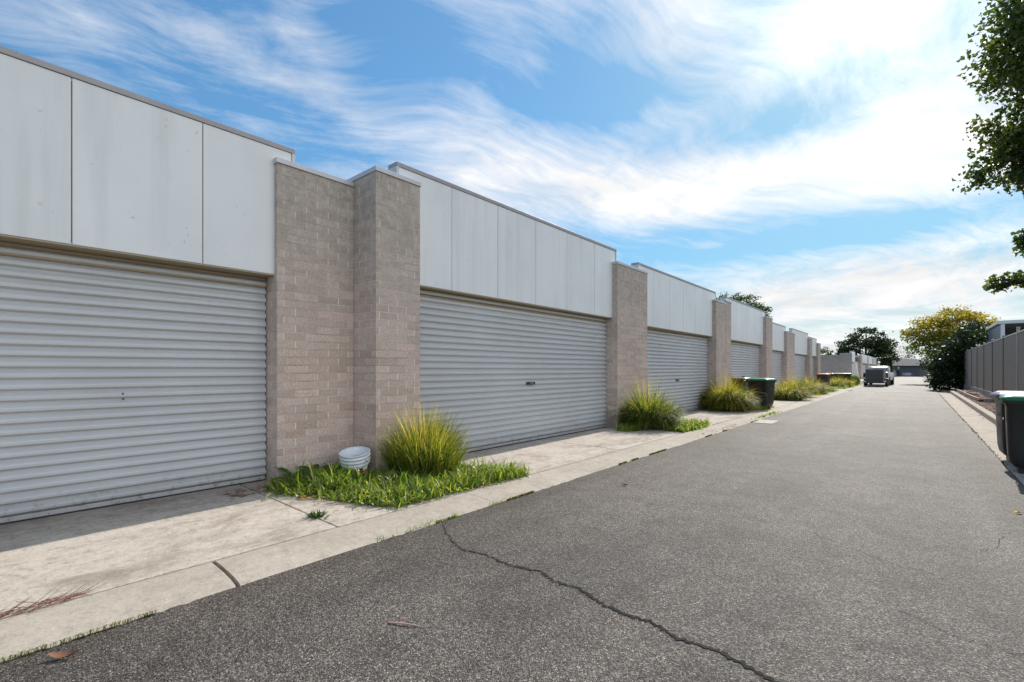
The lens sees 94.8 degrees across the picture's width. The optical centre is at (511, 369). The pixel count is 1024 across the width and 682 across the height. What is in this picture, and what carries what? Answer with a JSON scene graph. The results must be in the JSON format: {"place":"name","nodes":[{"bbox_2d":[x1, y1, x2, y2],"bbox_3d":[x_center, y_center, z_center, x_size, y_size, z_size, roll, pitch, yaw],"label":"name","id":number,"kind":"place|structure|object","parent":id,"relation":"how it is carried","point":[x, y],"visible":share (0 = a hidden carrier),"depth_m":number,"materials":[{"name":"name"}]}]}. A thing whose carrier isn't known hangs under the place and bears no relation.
{"place":"outdoors","nodes":[
{"label":"outdoors","id":0,"kind":"place"},
{"bbox_2d":[0,485,335,619],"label":"driveway","id":1,"kind":"structure","parent":0,"point":[122,545],"depth_m":3.63,"materials":[{"name":"concrete"}]},
{"bbox_2d":[0,574,108,617],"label":"twig bundle","id":2,"kind":"object","parent":1,"relation":"on","point":[44,602],"visible":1,"depth_m":2.61,"materials":[{"name":"wood"}]},
{"bbox_2d":[222,483,275,497],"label":"leaf litter","id":3,"kind":"object","parent":1,"relation":"on","point":[241,495],"visible":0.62,"depth_m":5.02,"materials":[{"name":"plant"}]},
{"bbox_2d":[241,478,516,527],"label":"driveway","id":4,"kind":"structure","parent":0,"point":[352,512],"depth_m":4.51,"materials":[{"name":"concrete"}]},
{"bbox_2d":[302,510,332,518],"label":"weed","id":5,"kind":"object","parent":4,"relation":"on","point":[311,515],"visible":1,"depth_m":4.20,"materials":[{"name":"green plant"}]},
{"bbox_2d":[265,459,512,504],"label":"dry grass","id":6,"kind":"structure","parent":4,"relation":"on","point":[408,483],"depth_m":5.00,"materials":[{"name":"plant"}]},
{"bbox_2d":[270,467,308,481],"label":"dock weed","id":7,"kind":"object","parent":6,"relation":"on","point":[284,469],"visible":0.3,"depth_m":5.41,"materials":[{"name":"green plant"}]},
{"bbox_2d":[300,464,332,476],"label":"dock weed","id":8,"kind":"object","parent":6,"relation":"on","point":[306,467],"visible":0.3,"depth_m":5.59,"materials":[{"name":"green plant"}]},
{"bbox_2d":[339,446,371,478],"bbox_3d":[-1.882,1.150,5.678,0.374,0.338,0.370,9,15,40],"label":"bucket","id":9,"kind":"object","parent":6,"relation":"on","point":[351,457],"visible":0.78,"depth_m":5.58,"materials":[{"name":"white plastic"}]},
{"bbox_2d":[297,473,533,518],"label":"leaf litter","id":10,"kind":"object","parent":6,"relation":"on","point":[394,506],"visible":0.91,"depth_m":4.57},
{"bbox_2d":[356,398,481,476],"bbox_3d":[-1.116,0.812,6.109,1.973,0.960,1.732,0,0,41],"label":"grass clump","id":11,"kind":"object","parent":6,"relation":"on","point":[431,451],"visible":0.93,"depth_m":5.79,"materials":[{"name":"grass"}]},
{"bbox_2d":[248,455,534,508],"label":"grass","id":12,"kind":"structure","parent":0,"point":[374,490],"depth_m":5.09,"materials":[{"name":"plant"}]},
{"bbox_2d":[0,376,1023,681],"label":"road","id":13,"kind":"structure","parent":0,"point":[730,552],"depth_m":2.94,"materials":[{"name":"asphalt"}]},
{"bbox_2d":[49,650,77,657],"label":"dry leaf","id":14,"kind":"object","parent":13,"relation":"on","point":[61,654],"visible":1,"depth_m":2.20,"materials":[{"name":"plant"}]},
{"bbox_2d":[0,420,757,663],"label":"moss","id":15,"kind":"object","parent":13,"relation":"on","point":[437,522],"visible":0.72,"depth_m":2.47,"materials":[{"name":"plant"}]},
{"bbox_2d":[388,621,421,626],"bbox_3d":[-0.563,1.342,2.480,0.193,0.012,0.010,0,0,13],"label":"stick","id":16,"kind":"object","parent":13,"relation":"on","point":[403,623],"visible":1,"depth_m":2.48,"materials":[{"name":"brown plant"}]},
{"bbox_2d":[377,498,512,542],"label":"grass","id":17,"kind":"structure","parent":13,"relation":"on","point":[428,523],"depth_m":4.01,"materials":[{"name":"plant"}]},
{"bbox_2d":[442,508,1022,681],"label":"road crack","id":18,"kind":"object","parent":13,"relation":"on","point":[727,655],"visible":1,"depth_m":2.52,"materials":[{"name":"asphalt"}]},
{"bbox_2d":[752,420,777,423],"bbox_3d":[6.536,1.355,12.118,0.450,0.029,0.900,0,0,41],"label":"drain cover","id":19,"kind":"object","parent":13,"relation":"on","point":[767,421],"visible":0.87,"depth_m":12.13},
{"bbox_2d":[862,369,887,386],"bbox_3d":[29.555,0.660,38.119,1.580,1.380,3.050,0,0,44],"label":"trailer","id":20,"kind":"object","parent":13,"relation":"on","point":[875,375],"visible":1,"depth_m":37.11,"materials":[{"name":"metal"}]},
{"bbox_2d":[863,366,895,384],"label":"pickup","id":21,"kind":"object","parent":13,"relation":"on","point":[889,375],"visible":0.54,"depth_m":40.71,"materials":[{"name":"white paint"}]},
{"bbox_2d":[864,391,931,392],"bbox_3d":[22.858,1.361,28.286,4.080,0.038,0.800,0,0,41],"label":"concrete strip","id":22,"kind":"object","parent":13,"relation":"on","point":[905,392],"visible":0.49,"depth_m":27.58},
{"bbox_2d":[939,394,1003,464],"bbox_3d":[14.908,1.338,15.882,0.089,0.033,24.479,0,0,41],"label":"moss","id":23,"kind":"object","parent":13,"relation":"on","point":[973,430],"visible":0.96,"depth_m":10.32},
{"bbox_2d":[0,0,1023,365],"label":"sky","id":24,"kind":"structure","parent":0,"point":[803,157],"materials":[{"name":"blue"}]},
{"bbox_2d":[457,440,619,477],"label":"driveway","id":25,"kind":"structure","parent":0,"point":[536,456],"depth_m":7.28,"materials":[{"name":"concrete"}]},
{"bbox_2d":[541,427,681,449],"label":"driveway","id":26,"kind":"structure","parent":0,"point":[609,438],"depth_m":9.06,"materials":[{"name":"concrete"}]},
{"bbox_2d":[615,422,643,431],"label":"grass","id":27,"kind":"structure","parent":0,"point":[625,428],"depth_m":10.05,"materials":[{"name":"plant"}]},
{"bbox_2d":[647,428,688,432],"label":"driveway","id":28,"kind":"structure","parent":0,"point":[664,430],"depth_m":10.15,"materials":[{"name":"concrete"}]},
{"bbox_2d":[605,371,690,429],"bbox_3d":[3.108,0.621,10.731,2.503,1.346,2.430,0,0,41],"label":"grass clump","id":29,"kind":"object","parent":28,"relation":"on","point":[647,412],"visible":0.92,"depth_m":10.34,"materials":[{"name":"plant"}]},
{"bbox_2d":[657,416,713,431],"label":"grass","id":30,"kind":"structure","parent":28,"relation":"on","point":[694,425],"depth_m":10.28,"materials":[{"name":"plant"}]},
{"bbox_2d":[676,413,740,426],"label":"driveway","id":31,"kind":"structure","parent":0,"point":[717,419],"depth_m":12.87,"materials":[{"name":"concrete"}]},
{"bbox_2d":[686,408,762,416],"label":"driveway","id":32,"kind":"structure","parent":0,"point":[741,413],"depth_m":14.35,"materials":[{"name":"concrete"}]},
{"bbox_2d":[695,365,764,411],"bbox_3d":[6.852,0.575,15.151,2.532,1.441,2.539,0,0,22],"label":"grass clump","id":33,"kind":"object","parent":32,"relation":"on","point":[734,399],"visible":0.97,"depth_m":14.75,"materials":[{"name":"plant"}]},
{"bbox_2d":[772,402,791,406],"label":"driveway","id":34,"kind":"structure","parent":0,"point":[777,404],"depth_m":18.21,"materials":[{"name":"concrete"}]},
{"bbox_2d":[774,399,806,402],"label":"driveway","id":35,"kind":"structure","parent":0,"point":[790,401],"depth_m":19.38,"materials":[{"name":"concrete"}]},
{"bbox_2d":[774,375,814,399],"bbox_3d":[11.987,0.728,20.407,2.323,1.136,2.328,0,0,41],"label":"grass clump","id":36,"kind":"object","parent":35,"relation":"on","point":[783,393],"visible":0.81,"depth_m":20.02,"materials":[{"name":"plant"}]},
{"bbox_2d":[808,336,820,380],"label":"garage","id":37,"kind":"structure","parent":0,"point":[816,357],"depth_m":39.14,"materials":[{"name":"metal"}]},
{"bbox_2d":[812,357,813,379],"bbox_3d":[23.986,0.064,37.839,0.034,2.372,3.718,0,0,41],"label":"roller door","id":38,"kind":"structure","parent":37,"relation":"in","point":[812,357],"depth_m":38.78,"materials":[{"name":"metal"}]},
{"bbox_2d":[830,383,860,388],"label":"grass","id":39,"kind":"structure","parent":0,"point":[839,387],"depth_m":32.78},
{"bbox_2d":[860,354,867,377],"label":"garage","id":40,"kind":"structure","parent":0,"point":[864,362],"depth_m":71.28,"materials":[{"name":"metal"}]},
{"bbox_2d":[925,376,961,392],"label":"verge","id":41,"kind":"structure","parent":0,"point":[946,390],"depth_m":29.32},
{"bbox_2d":[916,356,932,369],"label":"garden tree","id":42,"kind":"object","parent":41,"relation":"on","point":[923,363],"visible":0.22,"depth_m":84.07,"materials":[{"name":"green plant"}]},
{"bbox_2d":[892,304,1000,359],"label":"autumn tree","id":43,"kind":"object","parent":41,"relation":"on","point":[930,339],"visible":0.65,"depth_m":43.84,"materials":[{"name":"yellow plant"}]},
{"bbox_2d":[962,327,1023,398],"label":"steel fence","id":44,"kind":"object","parent":41,"relation":"on","point":[993,365],"visible":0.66,"depth_m":17.56,"materials":[{"name":"metal"}]},
{"label":"ground","id":45,"kind":"structure","parent":0,"visible":0},
{"bbox_2d":[0,562,235,663],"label":"kerb","id":46,"kind":"structure","parent":45,"relation":"on","point":[34,629],"depth_m":2.61,"materials":[{"name":"concrete"}]},
{"bbox_2d":[0,46,353,524],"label":"garage","id":47,"kind":"structure","parent":45,"relation":"on","point":[176,301],"depth_m":4.68,"materials":[{"name":"metal"}]},
{"bbox_2d":[0,241,265,524],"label":"roller door","id":48,"kind":"structure","parent":47,"relation":"in","point":[122,378],"depth_m":4.55,"materials":[{"name":"metal"}]},
{"bbox_2d":[215,493,494,586],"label":"kerb","id":49,"kind":"structure","parent":45,"relation":"on","point":[248,567],"depth_m":3.64,"materials":[{"name":"concrete"}]},
{"bbox_2d":[347,162,634,473],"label":"garage","id":50,"kind":"structure","parent":45,"relation":"on","point":[505,325],"depth_m":7.46,"materials":[{"name":"metal"}]},
{"bbox_2d":[420,289,606,453],"bbox_3d":[0.337,0.054,8.558,0.061,2.521,5.518,0,0,41],"label":"roller door","id":51,"kind":"structure","parent":50,"relation":"in","point":[526,373],"depth_m":8.10,"materials":[{"name":"metal"}]},
{"bbox_2d":[466,460,612,502],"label":"kerb","id":52,"kind":"structure","parent":45,"relation":"on","point":[498,493],"depth_m":5.57,"materials":[{"name":"concrete"}]},
{"bbox_2d":[587,440,682,465],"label":"kerb","id":53,"kind":"structure","parent":45,"relation":"on","point":[627,455],"depth_m":7.47,"materials":[{"name":"concrete"}]},
{"bbox_2d":[631,262,725,413],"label":"garage","id":54,"kind":"structure","parent":45,"relation":"on","point":[680,333],"depth_m":13.68,"materials":[{"name":"metal"}]},
{"bbox_2d":[647,328,707,413],"bbox_3d":[4.852,0.083,13.809,0.061,2.463,5.308,0,0,41],"label":"roller door","id":55,"kind":"structure","parent":54,"relation":"in","point":[678,358],"depth_m":13.89,"materials":[{"name":"metal"}]},
{"bbox_2d":[660,427,723,443],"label":"kerb","id":56,"kind":"structure","parent":45,"relation":"on","point":[688,437],"depth_m":9.42,"materials":[{"name":"concrete"}]},
{"bbox_2d":[708,419,753,429],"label":"kerb","id":57,"kind":"structure","parent":45,"relation":"on","point":[730,424],"depth_m":11.43,"materials":[{"name":"concrete"}]},
{"bbox_2d":[716,292,772,316],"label":"olive tree","id":58,"kind":"object","parent":45,"relation":"on","point":[740,298],"visible":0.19,"depth_m":41.85,"materials":[{"name":"green plant"}]},
{"bbox_2d":[720,296,772,399],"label":"garage","id":59,"kind":"structure","parent":45,"relation":"on","point":[749,341],"depth_m":19.25,"materials":[{"name":"metal"}]},
{"bbox_2d":[731,341,759,399],"bbox_3d":[9.361,0.072,19.065,0.045,2.441,5.258,0,0,41],"label":"roller door","id":60,"kind":"structure","parent":59,"relation":"in","point":[745,357],"depth_m":19.29,"materials":[{"name":"metal"}]},
{"bbox_2d":[737,412,775,419],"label":"kerb","id":61,"kind":"structure","parent":45,"relation":"on","point":[748,417],"depth_m":13.21,"materials":[{"name":"concrete"}]},
{"bbox_2d":[751,411,780,418],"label":"grass","id":62,"kind":"structure","parent":61,"relation":"on","point":[772,412],"depth_m":13.62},
{"bbox_2d":[763,407,791,413],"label":"kerb","id":63,"kind":"structure","parent":45,"relation":"on","point":[781,409],"depth_m":15.45,"materials":[{"name":"concrete"}]},
{"bbox_2d":[772,322,792,388],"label":"garage","id":64,"kind":"structure","parent":45,"relation":"on","point":[782,349],"depth_m":28.28,"materials":[{"name":"metal"}]},
{"bbox_2d":[772,351,781,388],"bbox_3d":[13.993,0.057,25.791,0.039,2.385,7.218,0,0,41],"label":"roller door","id":65,"kind":"structure","parent":64,"relation":"in","point":[776,355],"depth_m":27.61,"materials":[{"name":"metal"}]},
{"bbox_2d":[781,403,805,408],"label":"kerb","id":66,"kind":"structure","parent":45,"relation":"on","point":[794,405],"depth_m":17.18,"materials":[{"name":"concrete"}]},
{"bbox_2d":[789,328,811,382],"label":"garage","id":67,"kind":"structure","parent":45,"relation":"on","point":[802,352],"depth_m":33.40,"materials":[{"name":"metal"}]},
{"bbox_2d":[795,354,805,382],"bbox_3d":[19.838,0.080,32.635,0.039,2.340,5.618,0,0,41],"label":"roller door","id":68,"kind":"structure","parent":67,"relation":"in","point":[800,362],"depth_m":33.15,"materials":[{"name":"metal"}]},
{"bbox_2d":[796,400,815,404],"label":"kerb","id":69,"kind":"structure","parent":45,"relation":"on","point":[806,402],"depth_m":18.98,"materials":[{"name":"concrete"}]},
{"bbox_2d":[821,347,836,354],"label":"garden tree","id":70,"kind":"object","parent":45,"relation":"on","point":[826,351],"visible":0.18,"depth_m":79.41,"materials":[{"name":"green plant"}]},
{"bbox_2d":[847,376,894,389],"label":"kerb","id":71,"kind":"structure","parent":45,"relation":"on","point":[858,386],"depth_m":34.85,"materials":[{"name":"concrete"}]},
{"bbox_2d":[880,357,892,371],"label":"clipped hedge","id":72,"kind":"object","parent":45,"relation":"on","point":[886,361],"visible":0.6,"depth_m":66.77,"materials":[{"name":"green plant"}]},
{"bbox_2d":[892,349,915,360],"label":"garden tree","id":73,"kind":"object","parent":45,"relation":"on","point":[908,356],"visible":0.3,"depth_m":114.65,"materials":[{"name":"green plant"}]},
{"bbox_2d":[892,358,927,376],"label":"house","id":74,"kind":"structure","parent":45,"relation":"on","point":[909,367],"depth_m":90.36,"materials":[{"name":"paint"}]},
{"bbox_2d":[894,366,918,376],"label":"garage door","id":75,"kind":"structure","parent":74,"relation":"in","point":[908,371],"depth_m":90.17,"materials":[{"name":"paint"}]},
{"bbox_2d":[944,399,961,401],"bbox_3d":[19.326,1.397,20.636,0.498,0.106,2.494,0,0,41],"label":"gutter","id":76,"kind":"object","parent":45,"relation":"on","point":[954,400],"visible":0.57,"depth_m":20.38,"materials":[{"name":"concrete"}]},
{"bbox_2d":[946,401,965,404],"bbox_3d":[17.696,1.397,18.741,0.498,0.106,2.494,0,0,41],"label":"gutter","id":77,"kind":"object","parent":45,"relation":"on","point":[954,403],"visible":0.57,"depth_m":18.58,"materials":[{"name":"concrete"}]},
{"bbox_2d":[950,390,961,398],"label":"kerb","id":78,"kind":"structure","parent":45,"relation":"on","point":[955,394],"depth_m":23.64,"materials":[{"name":"concrete"}]},
{"bbox_2d":[921,318,992,389],"bbox_3d":[29.525,-0.763,30.061,5.100,5.090,6.447,0,0,41],"label":"hedge shrub","id":79,"kind":"object","parent":45,"relation":"on","point":[947,362],"visible":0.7,"depth_m":29.76,"materials":[{"name":"green plant"}]},
{"bbox_2d":[950,405,972,409],"bbox_3d":[16.066,1.397,16.845,0.498,0.106,2.494,0,0,41],"label":"gutter","id":80,"kind":"object","parent":45,"relation":"on","point":[959,407],"visible":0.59,"depth_m":16.63,"materials":[{"name":"concrete"}]},
{"bbox_2d":[954,409,978,414],"bbox_3d":[14.436,1.397,14.949,0.498,0.106,2.494,0,0,41],"label":"gutter","id":81,"kind":"object","parent":45,"relation":"on","point":[966,411],"visible":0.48,"depth_m":14.70,"materials":[{"name":"concrete"}]},
{"bbox_2d":[959,396,979,409],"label":"kerb","id":82,"kind":"structure","parent":45,"relation":"on","point":[968,402],"depth_m":17.71,"materials":[{"name":"concrete"}]},
{"bbox_2d":[959,414,989,421],"bbox_3d":[12.806,1.397,13.054,0.498,0.106,2.494,0,0,41],"label":"gutter","id":83,"kind":"object","parent":45,"relation":"on","point":[977,418],"visible":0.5,"depth_m":12.90,"materials":[{"name":"concrete"}]},
{"bbox_2d":[955,389,995,413],"bbox_3d":[10.932,1.345,9.723,0.640,0.210,45.000,0,0,41],"label":"garden bed","id":84,"kind":"object","parent":45,"relation":"on","point":[982,403],"depth_m":16.66,"materials":[{"name":"brown wood"}]},
{"bbox_2d":[956,389,994,402],"bbox_3d":[21.591,1.200,22.358,0.440,0.200,11.937,0,0,38],"label":"garden edging","id":85,"kind":"object","parent":84,"relation":"on","point":[974,397],"visible":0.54,"depth_m":19.23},
{"bbox_2d":[965,421,996,431],"bbox_3d":[11.176,1.397,11.158,0.498,0.106,2.494,0,0,41],"label":"gutter","id":86,"kind":"object","parent":45,"relation":"on","point":[982,426],"visible":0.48,"depth_m":11.09,"materials":[{"name":"concrete"}]},
{"bbox_2d":[974,406,995,424],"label":"kerb","id":87,"kind":"structure","parent":45,"relation":"on","point":[987,414],"depth_m":13.18,"materials":[{"name":"concrete"}]},
{"bbox_2d":[973,431,997,444],"bbox_3d":[9.546,1.397,9.263,0.498,0.106,2.494,0,0,41],"label":"gutter","id":88,"kind":"object","parent":45,"relation":"on","point":[989,437],"visible":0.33,"depth_m":9.43,"materials":[{"name":"concrete"}]},
{"bbox_2d":[951,0,1023,294],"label":"pear tree","id":89,"kind":"object","parent":45,"relation":"on","point":[1007,142],"visible":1,"depth_m":6.30,"materials":[{"name":"green plant"}]},
{"bbox_2d":[986,444,1012,465],"bbox_3d":[7.916,1.397,7.367,0.498,0.106,2.494,0,0,41],"label":"gutter","id":90,"kind":"object","parent":45,"relation":"on","point":[995,448],"visible":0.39,"depth_m":7.44,"materials":[{"name":"concrete"}]},
{"bbox_2d":[990,391,1023,460],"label":"wheelie bin","id":91,"kind":"object","parent":90,"relation":"on","point":[1000,423],"visible":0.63,"depth_m":6.85,"materials":[{"name":"plastic"}]},
{"bbox_2d":[985,319,1023,341],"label":"carport","id":92,"kind":"object","parent":45,"relation":"on","point":[998,329],"visible":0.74,"depth_m":24.81,"materials":[{"name":"white paint"}]},
{"bbox_2d":[1006,466,1023,485],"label":"gutter","id":93,"kind":"object","parent":45,"relation":"on","point":[1016,474],"visible":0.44,"depth_m":6.08,"materials":[{"name":"concrete"}]},
{"bbox_2d":[999,393,1023,473],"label":"wheelie bin","id":94,"kind":"object","parent":93,"relation":"on","point":[1014,411],"visible":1,"depth_m":6.06,"materials":[{"name":"plastic"}]},
{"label":"garden bed","id":95,"kind":"structure","parent":45,"relation":"on","visible":0},
{"bbox_2d":[959,389,982,395],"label":"leaf litter","id":96,"kind":"object","parent":95,"relation":"on","point":[973,392],"visible":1,"depth_m":21.42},
{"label":"driveway","id":97,"kind":"structure","parent":0,"visible":0},
{"bbox_2d":[731,377,749,397],"bbox_3d":[8.281,0.797,17.283,0.628,1.026,0.854,0,0,-44],"label":"wheelie bin","id":98,"kind":"object","parent":97,"relation":"on","point":[742,381],"visible":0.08,"depth_m":16.96,"materials":[{"name":"plastic"}]},
{"bbox_2d":[744,378,776,408],"bbox_3d":[8.404,0.802,15.935,0.628,1.026,0.854,0,0,-31],"label":"wheelie bin","id":99,"kind":"object","parent":97,"relation":"on","point":[766,386],"visible":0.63,"depth_m":15.65,"materials":[{"name":"plastic"}]},
{"bbox_2d":[746,404,774,410],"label":"grass","id":100,"kind":"structure","parent":97,"relation":"on","point":[762,408],"depth_m":15.32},
{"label":"verge","id":101,"kind":"structure","parent":0,"visible":0},
{"bbox_2d":[815,374,830,384],"bbox_3d":[21.846,0.797,33.057,0.628,1.026,0.854,0,0,-37],"label":"wheelie bin","id":102,"kind":"object","parent":101,"relation":"on","point":[825,378],"visible":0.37,"depth_m":32.79,"materials":[{"name":"plastic"}]},
{"bbox_2d":[829,378,847,386],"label":"grass clump","id":103,"kind":"object","parent":101,"relation":"on","point":[833,383],"visible":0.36,"depth_m":33.99,"materials":[{"name":"plant"}]},
{"bbox_2d":[830,374,858,386],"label":"grass clump","id":104,"kind":"object","parent":101,"relation":"on","point":[847,381],"visible":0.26,"depth_m":34.93,"materials":[{"name":"plant"}]},
{"bbox_2d":[839,373,851,380],"bbox_3d":[26.123,0.797,36.882,0.854,1.026,0.628,0,0,36],"label":"wheelie bin","id":105,"kind":"object","parent":101,"relation":"on","point":[848,376],"visible":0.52,"depth_m":36.61,"materials":[{"name":"plastic"}]},
{"bbox_2d":[851,375,860,383],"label":"round bush","id":106,"kind":"object","parent":101,"relation":"on","point":[854,377],"visible":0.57,"depth_m":39.03,"materials":[{"name":"green plant"}]},
{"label":"driveway","id":107,"kind":"structure","parent":0,"visible":0},
{"bbox_2d":[821,351,861,378],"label":"garage","id":108,"kind":"structure","parent":107,"relation":"on","point":[843,363],"depth_m":56.89,"materials":[{"name":"metal"}]},
{"bbox_2d":[852,361,858,375],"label":"roller door","id":109,"kind":"structure","parent":108,"relation":"in","point":[854,371],"depth_m":61.06,"materials":[{"name":"metal"}]},
{"bbox_2d":[834,326,903,362],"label":"spreading tree","id":110,"kind":"object","parent":107,"relation":"on","point":[880,346],"visible":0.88,"depth_m":91.45,"materials":[{"name":"green plant"}]},
{"bbox_2d":[867,356,872,366],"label":"garage","id":111,"kind":"structure","parent":107,"relation":"on","point":[870,360],"depth_m":79.07,"materials":[{"name":"metal"}]},
{"bbox_2d":[872,357,877,365],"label":"garage","id":112,"kind":"structure","parent":107,"relation":"on","point":[875,361],"depth_m":88.72,"materials":[{"name":"metal"}]},
{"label":"driveway","id":113,"kind":"structure","parent":0,"visible":0},
{"bbox_2d":[774,368,822,395],"bbox_3d":[13.848,0.556,23.021,2.845,1.481,2.863,0,0,41],"label":"grass clump","id":114,"kind":"object","parent":113,"relation":"on","point":[802,385],"visible":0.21,"depth_m":22.71,"materials":[{"name":"plant"}]},
{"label":"driveway","id":115,"kind":"structure","parent":0,"visible":0},
{"bbox_2d":[788,375,832,393],"bbox_3d":[16.025,0.589,25.543,2.677,1.417,2.785,0,0,13],"label":"grass clump","id":116,"kind":"object","parent":115,"relation":"on","point":[823,388],"visible":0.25,"depth_m":25.04,"materials":[{"name":"plant"}]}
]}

